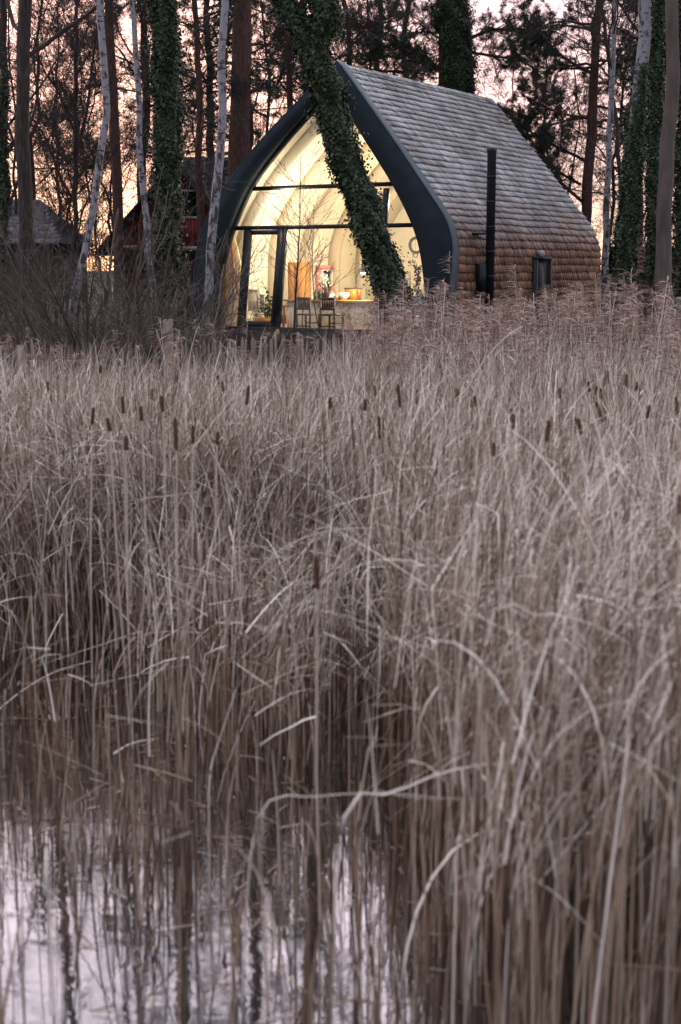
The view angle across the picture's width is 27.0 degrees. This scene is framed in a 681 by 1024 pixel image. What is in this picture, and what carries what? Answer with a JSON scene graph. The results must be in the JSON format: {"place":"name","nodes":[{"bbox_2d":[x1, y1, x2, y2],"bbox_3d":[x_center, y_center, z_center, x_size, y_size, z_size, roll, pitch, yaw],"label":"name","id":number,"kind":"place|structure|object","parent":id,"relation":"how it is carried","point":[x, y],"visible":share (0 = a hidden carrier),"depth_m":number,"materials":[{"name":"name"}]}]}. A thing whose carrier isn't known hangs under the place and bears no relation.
{"place":"outdoors","nodes":[
{"label":"outdoors","id":0,"kind":"place"},
{"bbox_2d":[221,236,240,325],"bbox_3d":[-2.448,-5.140,31.613,0.525,2.350,0.298,-4,10,-21],"label":"window","id":1,"kind":"structure","parent":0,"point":[233,265],"depth_m":31.58,"materials":[{"name":"glass"}]},
{"bbox_2d":[14,271,652,392],"bbox_3d":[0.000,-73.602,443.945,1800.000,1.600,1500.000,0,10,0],"label":"ground","id":2,"kind":"structure","parent":0,"point":[225,349],"depth_m":29.17,"materials":[{"name":"soil"}]},
{"bbox_2d":[2,309,81,369],"bbox_3d":[-5.121,-2.824,24.018,1.681,1.214,0.079,2,10,10],"label":"paling fence","id":3,"kind":"object","parent":2,"relation":"on","point":[62,339],"visible":0.12,"depth_m":23.93,"materials":[{"name":"wood"}]},
{"bbox_2d":[7,199,92,331],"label":"house","id":4,"kind":"structure","parent":2,"relation":"on","point":[39,218],"depth_m":36.96,"materials":[{"name":"wood"}]},
{"bbox_2d":[5,0,105,347],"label":"pine tree","id":5,"kind":"object","parent":2,"relation":"on","point":[24,53],"visible":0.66,"depth_m":28.07,"materials":[{"name":"plant"}]},
{"bbox_2d":[7,0,109,221],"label":"bare tree","id":6,"kind":"object","parent":2,"relation":"on","point":[55,91],"visible":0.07,"depth_m":55.22,"materials":[{"name":"brown plant"}]},
{"bbox_2d":[0,0,121,341],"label":"pine tree","id":7,"kind":"object","parent":2,"relation":"on","point":[5,124],"visible":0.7,"depth_m":30.16,"materials":[{"name":"plant"}]},
{"bbox_2d":[16,29,108,295],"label":"bare tree","id":8,"kind":"object","parent":2,"relation":"on","point":[67,179],"visible":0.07,"depth_m":50.98,"materials":[{"name":"brown plant"}]},
{"bbox_2d":[6,0,131,265],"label":"bare tree","id":9,"kind":"object","parent":2,"relation":"on","point":[43,129],"visible":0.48,"depth_m":37.51,"materials":[{"name":"brown plant"}]},
{"bbox_2d":[10,0,148,262],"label":"bare tree","id":10,"kind":"object","parent":2,"relation":"on","point":[45,186],"visible":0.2,"depth_m":45.99,"materials":[{"name":"brown plant"}]},
{"bbox_2d":[7,0,152,325],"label":"slender tree","id":11,"kind":"object","parent":2,"relation":"on","point":[77,140],"visible":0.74,"depth_m":31.82,"materials":[{"name":"brown plant"}]},
{"bbox_2d":[7,0,152,215],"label":"bare tree","id":12,"kind":"object","parent":2,"relation":"on","point":[48,15],"visible":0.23,"depth_m":40.30,"materials":[{"name":"brown plant"}]},
{"bbox_2d":[11,8,152,304],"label":"bare tree","id":13,"kind":"object","parent":2,"relation":"on","point":[82,149],"visible":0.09,"depth_m":58.23,"materials":[{"name":"brown plant"}]},
{"bbox_2d":[63,0,110,352],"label":"birch tree","id":14,"kind":"object","parent":2,"relation":"on","point":[102,139],"visible":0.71,"depth_m":24.28,"materials":[{"name":"grey plant"}]},
{"bbox_2d":[0,298,189,354],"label":"paling fence","id":15,"kind":"object","parent":2,"relation":"on","point":[106,319],"visible":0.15,"depth_m":27.11,"materials":[{"name":"wood"}]},
{"bbox_2d":[12,198,191,337],"bbox_3d":[-5.451,-5.633,32.487,4.173,3.673,3.271,0,10,0],"label":"bare shrub","id":16,"kind":"object","parent":2,"relation":"on","point":[47,229],"visible":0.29,"depth_m":32.67,"materials":[{"name":"brown plant"}]},
{"bbox_2d":[8,0,196,307],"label":"bare tree","id":17,"kind":"object","parent":2,"relation":"on","point":[107,202],"visible":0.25,"depth_m":38.50,"materials":[{"name":"brown plant"}]},
{"bbox_2d":[33,0,196,318],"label":"bare tree","id":18,"kind":"object","parent":2,"relation":"on","point":[110,190],"visible":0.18,"depth_m":43.00,"materials":[{"name":"brown plant"}]},
{"bbox_2d":[0,205,260,375],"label":"bare shrub","id":19,"kind":"object","parent":2,"relation":"on","point":[67,280],"visible":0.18,"depth_m":22.47,"materials":[{"name":"brown plant"}]},
{"bbox_2d":[0,163,279,390],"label":"bare shrub","id":20,"kind":"object","parent":2,"relation":"on","point":[106,334],"visible":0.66,"depth_m":20.13,"materials":[{"name":"brown plant"}]},
{"bbox_2d":[129,0,156,339],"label":"birch tree","id":21,"kind":"object","parent":2,"relation":"on","point":[141,174],"visible":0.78,"depth_m":27.14,"materials":[{"name":"grey plant"}]},
{"bbox_2d":[105,0,197,331],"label":"pine tree","id":22,"kind":"object","parent":2,"relation":"on","point":[117,199],"visible":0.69,"depth_m":35.00,"materials":[{"name":"brown plant"}]},
{"bbox_2d":[95,167,210,324],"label":"red house","id":23,"kind":"structure","parent":2,"relation":"on","point":[135,209],"depth_m":41.12,"materials":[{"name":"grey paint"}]},
{"bbox_2d":[182,190,196,240],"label":"window","id":24,"kind":"structure","parent":23,"relation":"in","point":[188,206],"depth_m":41.01,"materials":[{"name":"white paint"}]},
{"bbox_2d":[80,0,230,199],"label":"pine tree","id":25,"kind":"object","parent":2,"relation":"on","point":[149,90],"visible":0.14,"depth_m":48.27,"materials":[{"name":"green plant"}]},
{"bbox_2d":[135,0,194,329],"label":"ivy tree","id":26,"kind":"object","parent":2,"relation":"on","point":[168,116],"visible":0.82,"depth_m":27.45,"materials":[{"name":"green plant"}]},
{"bbox_2d":[0,234,343,368],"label":"bare shrub","id":27,"kind":"object","parent":2,"relation":"on","point":[248,332],"visible":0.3,"depth_m":25.17,"materials":[{"name":"brown plant"}]},
{"bbox_2d":[0,319,348,390],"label":"paling fence","id":28,"kind":"object","parent":2,"relation":"on","point":[167,328],"visible":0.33,"depth_m":19.97,"materials":[{"name":"wood"}]},
{"bbox_2d":[98,0,258,293],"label":"bare tree","id":29,"kind":"object","parent":2,"relation":"on","point":[139,3],"visible":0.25,"depth_m":40.45,"materials":[{"name":"brown plant"}]},
{"bbox_2d":[68,0,291,242],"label":"pine tree","id":30,"kind":"object","parent":2,"relation":"on","point":[200,125],"visible":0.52,"depth_m":35.60,"materials":[{"name":"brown plant"}]},
{"bbox_2d":[136,306,232,386],"bbox_3d":[-2.510,-2.630,23.238,1.587,1.516,1.597,4,10,22],"label":"bare shrub","id":31,"kind":"object","parent":2,"relation":"on","point":[214,337],"visible":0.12,"depth_m":23.17,"materials":[{"name":"brown plant"}]},
{"bbox_2d":[145,29,254,313],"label":"bare tree","id":32,"kind":"object","parent":2,"relation":"on","point":[204,84],"visible":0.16,"depth_m":41.55,"materials":[{"name":"brown plant"}]},
{"bbox_2d":[120,0,280,171],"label":"pine tree","id":33,"kind":"object","parent":2,"relation":"on","point":[190,46],"visible":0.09,"depth_m":49.98,"materials":[{"name":"green plant"}]},
{"bbox_2d":[183,157,227,193],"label":"pale roofed house","id":34,"kind":"structure","parent":2,"relation":"on","point":[212,160],"depth_m":48.44,"materials":[{"name":"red tile"}]},
{"bbox_2d":[198,0,228,375],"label":"birch tree","id":35,"kind":"object","parent":2,"relation":"on","point":[217,180],"visible":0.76,"depth_m":23.79,"materials":[{"name":"grey plant"}]},
{"bbox_2d":[178,0,299,158],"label":"pine tree","id":36,"kind":"object","parent":2,"relation":"on","point":[266,73],"visible":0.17,"depth_m":47.37,"materials":[{"name":"green plant"}]},
{"bbox_2d":[228,0,251,179],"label":"pine tree","id":37,"kind":"object","parent":2,"relation":"on","point":[239,143],"visible":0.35,"depth_m":35.02,"materials":[{"name":"brown plant"}]},
{"bbox_2d":[181,0,331,184],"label":"slender tree","id":38,"kind":"object","parent":2,"relation":"on","point":[284,72],"visible":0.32,"depth_m":41.17,"materials":[{"name":"brown plant"}]},
{"bbox_2d":[245,142,335,362],"bbox_3d":[-0.837,-4.742,26.020,1.626,4.437,1.732,7,12,37],"label":"sapling","id":39,"kind":"object","parent":2,"relation":"on","point":[298,261],"visible":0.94,"depth_m":26.01,"materials":[{"name":"brown plant"}]},
{"bbox_2d":[215,0,392,134],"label":"tree","id":40,"kind":"object","parent":2,"relation":"on","point":[302,4],"visible":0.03,"depth_m":46.55,"materials":[{"name":"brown plant"}]},
{"bbox_2d":[230,0,383,128],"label":"pine tree","id":41,"kind":"object","parent":2,"relation":"on","point":[284,110],"visible":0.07,"depth_m":48.87,"materials":[{"name":"green plant"}]},
{"bbox_2d":[181,0,438,110],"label":"pine tree","id":42,"kind":"object","parent":2,"relation":"on","point":[287,81],"visible":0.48,"depth_m":42.48,"materials":[{"name":"green plant"}]},
{"bbox_2d":[268,182,354,345],"bbox_3d":[-0.502,-4.349,26.396,1.298,3.467,1.364,8,13,40],"label":"sapling","id":43,"kind":"object","parent":2,"relation":"on","point":[312,253],"visible":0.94,"depth_m":26.31,"materials":[{"name":"brown plant"}]},
{"bbox_2d":[2,312,656,391],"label":"undergrowth","id":44,"kind":"object","parent":2,"relation":"on","point":[263,348],"visible":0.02,"depth_m":26.65,"materials":[{"name":"brown plant"}]},
{"bbox_2d":[0,302,680,1023],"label":"reed bed","id":45,"kind":"object","parent":2,"relation":"on","point":[600,480],"visible":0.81,"depth_m":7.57,"materials":[{"name":"beige plant"}]},
{"bbox_2d":[265,0,424,103],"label":"pine tree","id":46,"kind":"object","parent":2,"relation":"on","point":[344,35],"visible":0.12,"depth_m":45.03,"materials":[{"name":"green plant"}]},
{"bbox_2d":[265,0,427,361],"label":"ivy tree","id":47,"kind":"object","parent":2,"relation":"on","point":[314,35],"visible":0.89,"depth_m":25.07,"materials":[{"name":"green plant"}]},
{"bbox_2d":[287,0,413,79],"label":"tree","id":48,"kind":"object","parent":2,"relation":"on","point":[361,28],"visible":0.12,"depth_m":42.13,"materials":[{"name":"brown plant"}]},
{"bbox_2d":[333,0,437,82],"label":"pine tree","id":49,"kind":"object","parent":2,"relation":"on","point":[399,7],"visible":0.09,"depth_m":53.12,"materials":[{"name":"green plant"}]},
{"bbox_2d":[336,0,437,83],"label":"tree","id":50,"kind":"object","parent":2,"relation":"on","point":[359,1],"visible":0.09,"depth_m":48.64,"materials":[{"name":"brown plant"}]},
{"bbox_2d":[182,325,602,355],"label":"deck","id":51,"kind":"structure","parent":2,"relation":"on","point":[322,333],"depth_m":28.63,"materials":[{"name":"brown wood"}]},
{"bbox_2d":[191,60,601,342],"bbox_3d":[1.671,-6.885,32.866,6.644,6.068,8.468,6,11,31],"label":"cabin","id":52,"kind":"object","parent":2,"relation":"on","point":[470,184],"visible":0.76,"depth_m":31.20,"materials":[{"name":"grey wood"}]},
{"bbox_2d":[248,289,258,310],"bbox_3d":[-1.986,-4.833,32.404,0.283,0.483,0.031,6,11,31],"label":"picture","id":53,"kind":"object","parent":52,"relation":"in","point":[251,299],"visible":0.81,"depth_m":32.41,"materials":[{"name":"paper"}]},
{"bbox_2d":[237,229,283,326],"bbox_3d":[-1.728,-5.076,30.880,1.046,2.082,0.386,6,11,31],"label":"door","id":54,"kind":"structure","parent":52,"relation":"in","point":[247,233],"depth_m":30.89,"materials":[{"name":"paint"}]},
{"bbox_2d":[288,262,310,298],"bbox_3d":[-0.974,-5.090,33.563,0.385,1.594,0.422,6,11,31],"label":"wardrobe","id":55,"kind":"object","parent":52,"relation":"on","point":[302,289],"visible":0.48,"depth_m":33.35,"materials":[{"name":"orange wood"}]},
{"bbox_2d":[296,297,318,327],"bbox_3d":[-0.720,-4.334,31.417,0.410,0.828,0.440,6,11,31],"label":"slatted chair","id":56,"kind":"object","parent":52,"relation":"on","point":[307,305],"visible":0.75,"depth_m":31.23,"materials":[{"name":"brown wood"}]},
{"bbox_2d":[315,265,333,293],"bbox_3d":[-0.349,-5.781,35.401,0.180,0.716,0.756,6,11,31],"label":"painting","id":57,"kind":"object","parent":52,"relation":"in","point":[326,268],"depth_m":35.15,"materials":[{"name":"paper"}]},
{"bbox_2d":[319,297,343,328],"bbox_3d":[-0.188,-4.280,31.101,0.410,0.828,0.440,6,11,31],"label":"slatted chair","id":58,"kind":"object","parent":52,"relation":"on","point":[325,302],"visible":0.77,"depth_m":30.92,"materials":[{"name":"brown wood"}]},
{"bbox_2d":[283,299,409,328],"bbox_3d":[0.149,-4.397,32.000,3.000,0.755,0.680,6,11,31],"label":"counter","id":59,"kind":"object","parent":52,"relation":"on","point":[325,319],"visible":0.23,"depth_m":31.85,"materials":[{"name":"beige wood"}]},
{"bbox_2d":[531,257,551,327],"bbox_3d":[4.499,-4.959,32.026,0.200,1.564,0.858,6,11,31],"label":"side window","id":60,"kind":"structure","parent":52,"relation":"in","point":[542,269],"depth_m":31.89,"materials":[{"name":"grey glass"}]},
{"bbox_2d":[345,0,479,94],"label":"bare tree","id":61,"kind":"object","parent":2,"relation":"on","point":[387,28],"visible":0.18,"depth_m":43.77,"materials":[{"name":"brown plant"}]},
{"bbox_2d":[341,0,485,95],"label":"pine tree","id":62,"kind":"object","parent":2,"relation":"on","point":[426,37],"visible":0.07,"depth_m":47.55,"materials":[{"name":"green plant"}]},
{"bbox_2d":[388,0,479,85],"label":"bare tree","id":63,"kind":"object","parent":2,"relation":"on","point":[428,56],"visible":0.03,"depth_m":46.58,"materials":[{"name":"brown plant"}]},
{"bbox_2d":[360,0,547,94],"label":"pine tree","id":64,"kind":"object","parent":2,"relation":"on","point":[454,24],"visible":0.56,"depth_m":41.06,"materials":[{"name":"green plant"}]},
{"bbox_2d":[473,22,582,197],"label":"pine tree","id":65,"kind":"object","parent":2,"relation":"on","point":[494,65],"visible":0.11,"depth_m":44.42,"materials":[{"name":"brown plant"}]},
{"bbox_2d":[509,2,607,164],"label":"pine tree","id":66,"kind":"object","parent":2,"relation":"on","point":[545,11],"visible":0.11,"depth_m":50.12,"materials":[{"name":"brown plant"}]},
{"bbox_2d":[509,48,616,261],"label":"bare tree","id":67,"kind":"object","parent":2,"relation":"on","point":[572,132],"visible":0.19,"depth_m":40.39,"materials":[{"name":"brown plant"}]},
{"bbox_2d":[462,0,665,224],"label":"pine tree","id":68,"kind":"object","parent":2,"relation":"on","point":[540,49],"visible":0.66,"depth_m":39.07,"materials":[{"name":"green plant"}]},
{"bbox_2d":[528,10,622,289],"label":"bare tree","id":69,"kind":"object","parent":2,"relation":"on","point":[580,113],"visible":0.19,"depth_m":41.38,"materials":[{"name":"brown plant"}]},
{"bbox_2d":[522,0,637,323],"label":"pine tree","id":70,"kind":"object","parent":2,"relation":"on","point":[608,145],"visible":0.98,"depth_m":32.91,"materials":[{"name":"grey plant"}]},
{"bbox_2d":[501,0,665,200],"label":"slender tree","id":71,"kind":"object","parent":2,"relation":"on","point":[617,133],"visible":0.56,"depth_m":36.86,"materials":[{"name":"brown plant"}]},
{"bbox_2d":[558,1,673,253],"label":"bare tree","id":72,"kind":"object","parent":2,"relation":"on","point":[614,201],"visible":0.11,"depth_m":48.35,"materials":[{"name":"brown plant"}]},
{"bbox_2d":[566,0,665,163],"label":"pine tree","id":73,"kind":"object","parent":2,"relation":"on","point":[603,140],"visible":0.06,"depth_m":48.42,"materials":[{"name":"green plant"}]},
{"bbox_2d":[561,0,678,246],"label":"pine tree","id":74,"kind":"object","parent":2,"relation":"on","point":[633,36],"visible":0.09,"depth_m":42.88,"materials":[{"name":"green plant"}]},
{"bbox_2d":[597,0,658,342],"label":"birch tree","id":75,"kind":"object","parent":2,"relation":"on","point":[625,258],"visible":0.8,"depth_m":29.11,"materials":[{"name":"green plant"}]},
{"bbox_2d":[592,21,672,236],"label":"bare tree","id":76,"kind":"object","parent":2,"relation":"on","point":[597,199],"visible":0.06,"depth_m":53.48,"materials":[{"name":"brown plant"}]},
{"bbox_2d":[608,246,676,326],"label":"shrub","id":77,"kind":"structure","parent":2,"relation":"on","point":[639,270],"depth_m":39.59,"materials":[{"name":"brown plant"}]},
{"bbox_2d":[639,0,672,329],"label":"ivy tree","id":78,"kind":"object","parent":2,"relation":"on","point":[657,55],"visible":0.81,"depth_m":31.91,"materials":[{"name":"green plant"}]},
{"bbox_2d":[645,292,680,363],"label":"evergreen bush","id":79,"kind":"object","parent":2,"relation":"on","point":[675,303],"visible":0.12,"depth_m":20.79,"materials":[{"name":"green plant"}]},
{"bbox_2d":[654,0,679,340],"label":"smooth trunk tree","id":80,"kind":"object","parent":2,"relation":"on","point":[663,260],"visible":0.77,"depth_m":25.21,"materials":[{"name":"brown plant"}]},
{"bbox_2d":[658,0,680,301],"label":"ivy tree","id":81,"kind":"object","parent":2,"relation":"on","point":[676,221],"visible":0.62,"depth_m":29.22,"materials":[{"name":"green plant"}]},
{"bbox_2d":[0,590,678,1023],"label":"water","id":82,"kind":"structure","parent":0,"point":[112,962],"depth_m":5.86,"materials":[{"name":"grey liquid"}]},
{"bbox_2d":[8,689,11,803],"bbox_3d":[-1.578,1.252,6.786,0.018,0.735,0.376,-2,10,-9],"label":"bent reed","id":83,"kind":"object","parent":82,"relation":"on","point":[10,749],"visible":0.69,"depth_m":6.80,"materials":[{"name":"beige plant"}]},
{"bbox_2d":[90,392,94,678],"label":"cattail","id":84,"kind":"object","parent":82,"relation":"in","point":[92,416],"visible":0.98,"depth_m":8.65},
{"bbox_2d":[104,401,129,723],"bbox_3d":[-1.208,0.345,7.745,0.112,1.911,0.024,-7,12,-35],"label":"cattail","id":85,"kind":"object","parent":82,"relation":"in","point":[108,424],"visible":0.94,"depth_m":7.72},
{"bbox_2d":[121,382,126,580],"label":"cattail","id":86,"kind":"object","parent":82,"relation":"in","point":[122,405],"visible":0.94,"depth_m":9.41},
{"bbox_2d":[124,418,133,747],"bbox_3d":[-1.096,0.435,7.364,0.024,1.860,0.074,-3,10,-17],"label":"cattail","id":87,"kind":"object","parent":82,"relation":"in","point":[126,449],"visible":0.98,"depth_m":7.35},
{"bbox_2d":[139,391,154,690],"bbox_3d":[-1.134,0.238,8.349,0.024,1.918,0.128,2,10,12],"label":"cattail","id":88,"kind":"object","parent":82,"relation":"in","point":[141,413],"visible":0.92,"depth_m":8.30},
{"bbox_2d":[160,385,169,600],"bbox_3d":[-1.110,0.115,9.103,0.060,1.907,0.024,-1,10,-7],"label":"cattail","id":89,"kind":"object","parent":82,"relation":"in","point":[162,403],"visible":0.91,"depth_m":9.03},
{"bbox_2d":[173,400,183,734],"bbox_3d":[-0.866,0.361,7.605,0.026,1.926,0.028,0,10,0],"label":"cattail","id":90,"kind":"object","parent":82,"relation":"in","point":[175,430],"visible":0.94,"depth_m":7.54},
{"bbox_2d":[191,409,194,687],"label":"cattail","id":91,"kind":"object","parent":82,"relation":"in","point":[192,434],"visible":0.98,"depth_m":8.46},
{"bbox_2d":[214,419,219,705],"bbox_3d":[-0.706,0.344,8.075,0.024,1.801,0.090,-8,13,-39],"label":"cattail","id":92,"kind":"object","parent":82,"relation":"in","point":[217,438],"visible":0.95,"depth_m":7.99},
{"bbox_2d":[208,689,235,900],"bbox_3d":[-0.507,1.184,5.906,0.045,0.776,0.530,1,10,8],"label":"bent reed","id":93,"kind":"object","parent":82,"relation":"on","point":[209,808],"visible":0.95,"depth_m":5.70,"materials":[{"name":"plant"}]},
{"bbox_2d":[241,372,250,612],"bbox_3d":[-0.655,-0.009,9.799,0.093,1.915,0.024,-2,10,-10],"label":"cattail","id":94,"kind":"object","parent":82,"relation":"in","point":[247,395],"visible":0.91,"depth_m":9.70},
{"bbox_2d":[232,527,374,744],"bbox_3d":[-0.206,0.702,7.471,0.909,1.199,0.067,-7,12,-34],"label":"bent reed","id":95,"kind":"object","parent":82,"relation":"on","point":[242,598],"visible":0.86,"depth_m":7.26,"materials":[{"name":"plant"}]},
{"bbox_2d":[313,531,321,920],"bbox_3d":[-0.087,0.880,5.418,0.024,1.640,0.040,-4,10,-22],"label":"cattail","id":96,"kind":"object","parent":82,"relation":"in","point":[316,571],"visible":0.94,"depth_m":5.40},
{"bbox_2d":[328,383,331,619],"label":"cattail","id":97,"kind":"object","parent":82,"relation":"in","point":[330,403],"visible":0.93,"depth_m":9.29},
{"bbox_2d":[0,612,677,1023],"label":"floating litter","id":98,"kind":"object","parent":82,"relation":"on","point":[222,866],"visible":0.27,"depth_m":5.73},
{"bbox_2d":[0,257,680,456],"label":"plumed reed stalks","id":99,"kind":"object","parent":82,"relation":"in","point":[515,345],"visible":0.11,"depth_m":14.00,"materials":[{"name":"brown plant"}]},
{"bbox_2d":[0,253,680,407],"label":"reed plumes","id":100,"kind":"object","parent":99,"relation":"attached to","point":[566,309],"visible":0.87,"depth_m":14.25,"materials":[{"name":"brown plant"}]},
{"bbox_2d":[241,791,500,1001],"bbox_3d":[0.140,1.326,5.108,1.090,0.766,0.042,-5,11,-27],"label":"bent reed","id":101,"kind":"object","parent":82,"relation":"on","point":[250,866],"visible":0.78,"depth_m":4.89,"materials":[{"name":"plant"}]},
{"bbox_2d":[328,477,472,763],"bbox_3d":[0.306,0.572,7.445,0.930,1.464,0.057,-7,12,-34],"label":"bent reed","id":102,"kind":"object","parent":82,"relation":"on","point":[332,609],"visible":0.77,"depth_m":7.25,"materials":[{"name":"plant"}]},
{"bbox_2d":[451,836,476,1023],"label":"bent reed","id":103,"kind":"object","parent":82,"relation":"in","point":[459,838],"visible":0.95,"depth_m":4.59,"materials":[{"name":"plant"}]},
{"bbox_2d":[331,762,645,1023],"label":"bent reed","id":104,"kind":"object","parent":82,"relation":"on","point":[348,811],"visible":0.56,"depth_m":4.62,"materials":[{"name":"beige plant"}]},
{"bbox_2d":[541,403,550,523],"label":"cattail","id":105,"kind":"object","parent":82,"relation":"in","point":[547,430],"visible":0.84,"depth_m":7.21},
{"bbox_2d":[464,603,680,1023],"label":"bent reed","id":106,"kind":"object","parent":82,"relation":"on","point":[525,610],"visible":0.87,"depth_m":4.64,"materials":[{"name":"beige plant"}]},
{"bbox_2d":[502,584,657,1023],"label":"bent reed","id":107,"kind":"object","parent":82,"relation":"on","point":[505,976],"visible":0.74,"depth_m":4.55,"materials":[{"name":"plant"}]},
{"bbox_2d":[6,0,677,270],"label":"sky","id":108,"kind":"structure","parent":0,"point":[494,5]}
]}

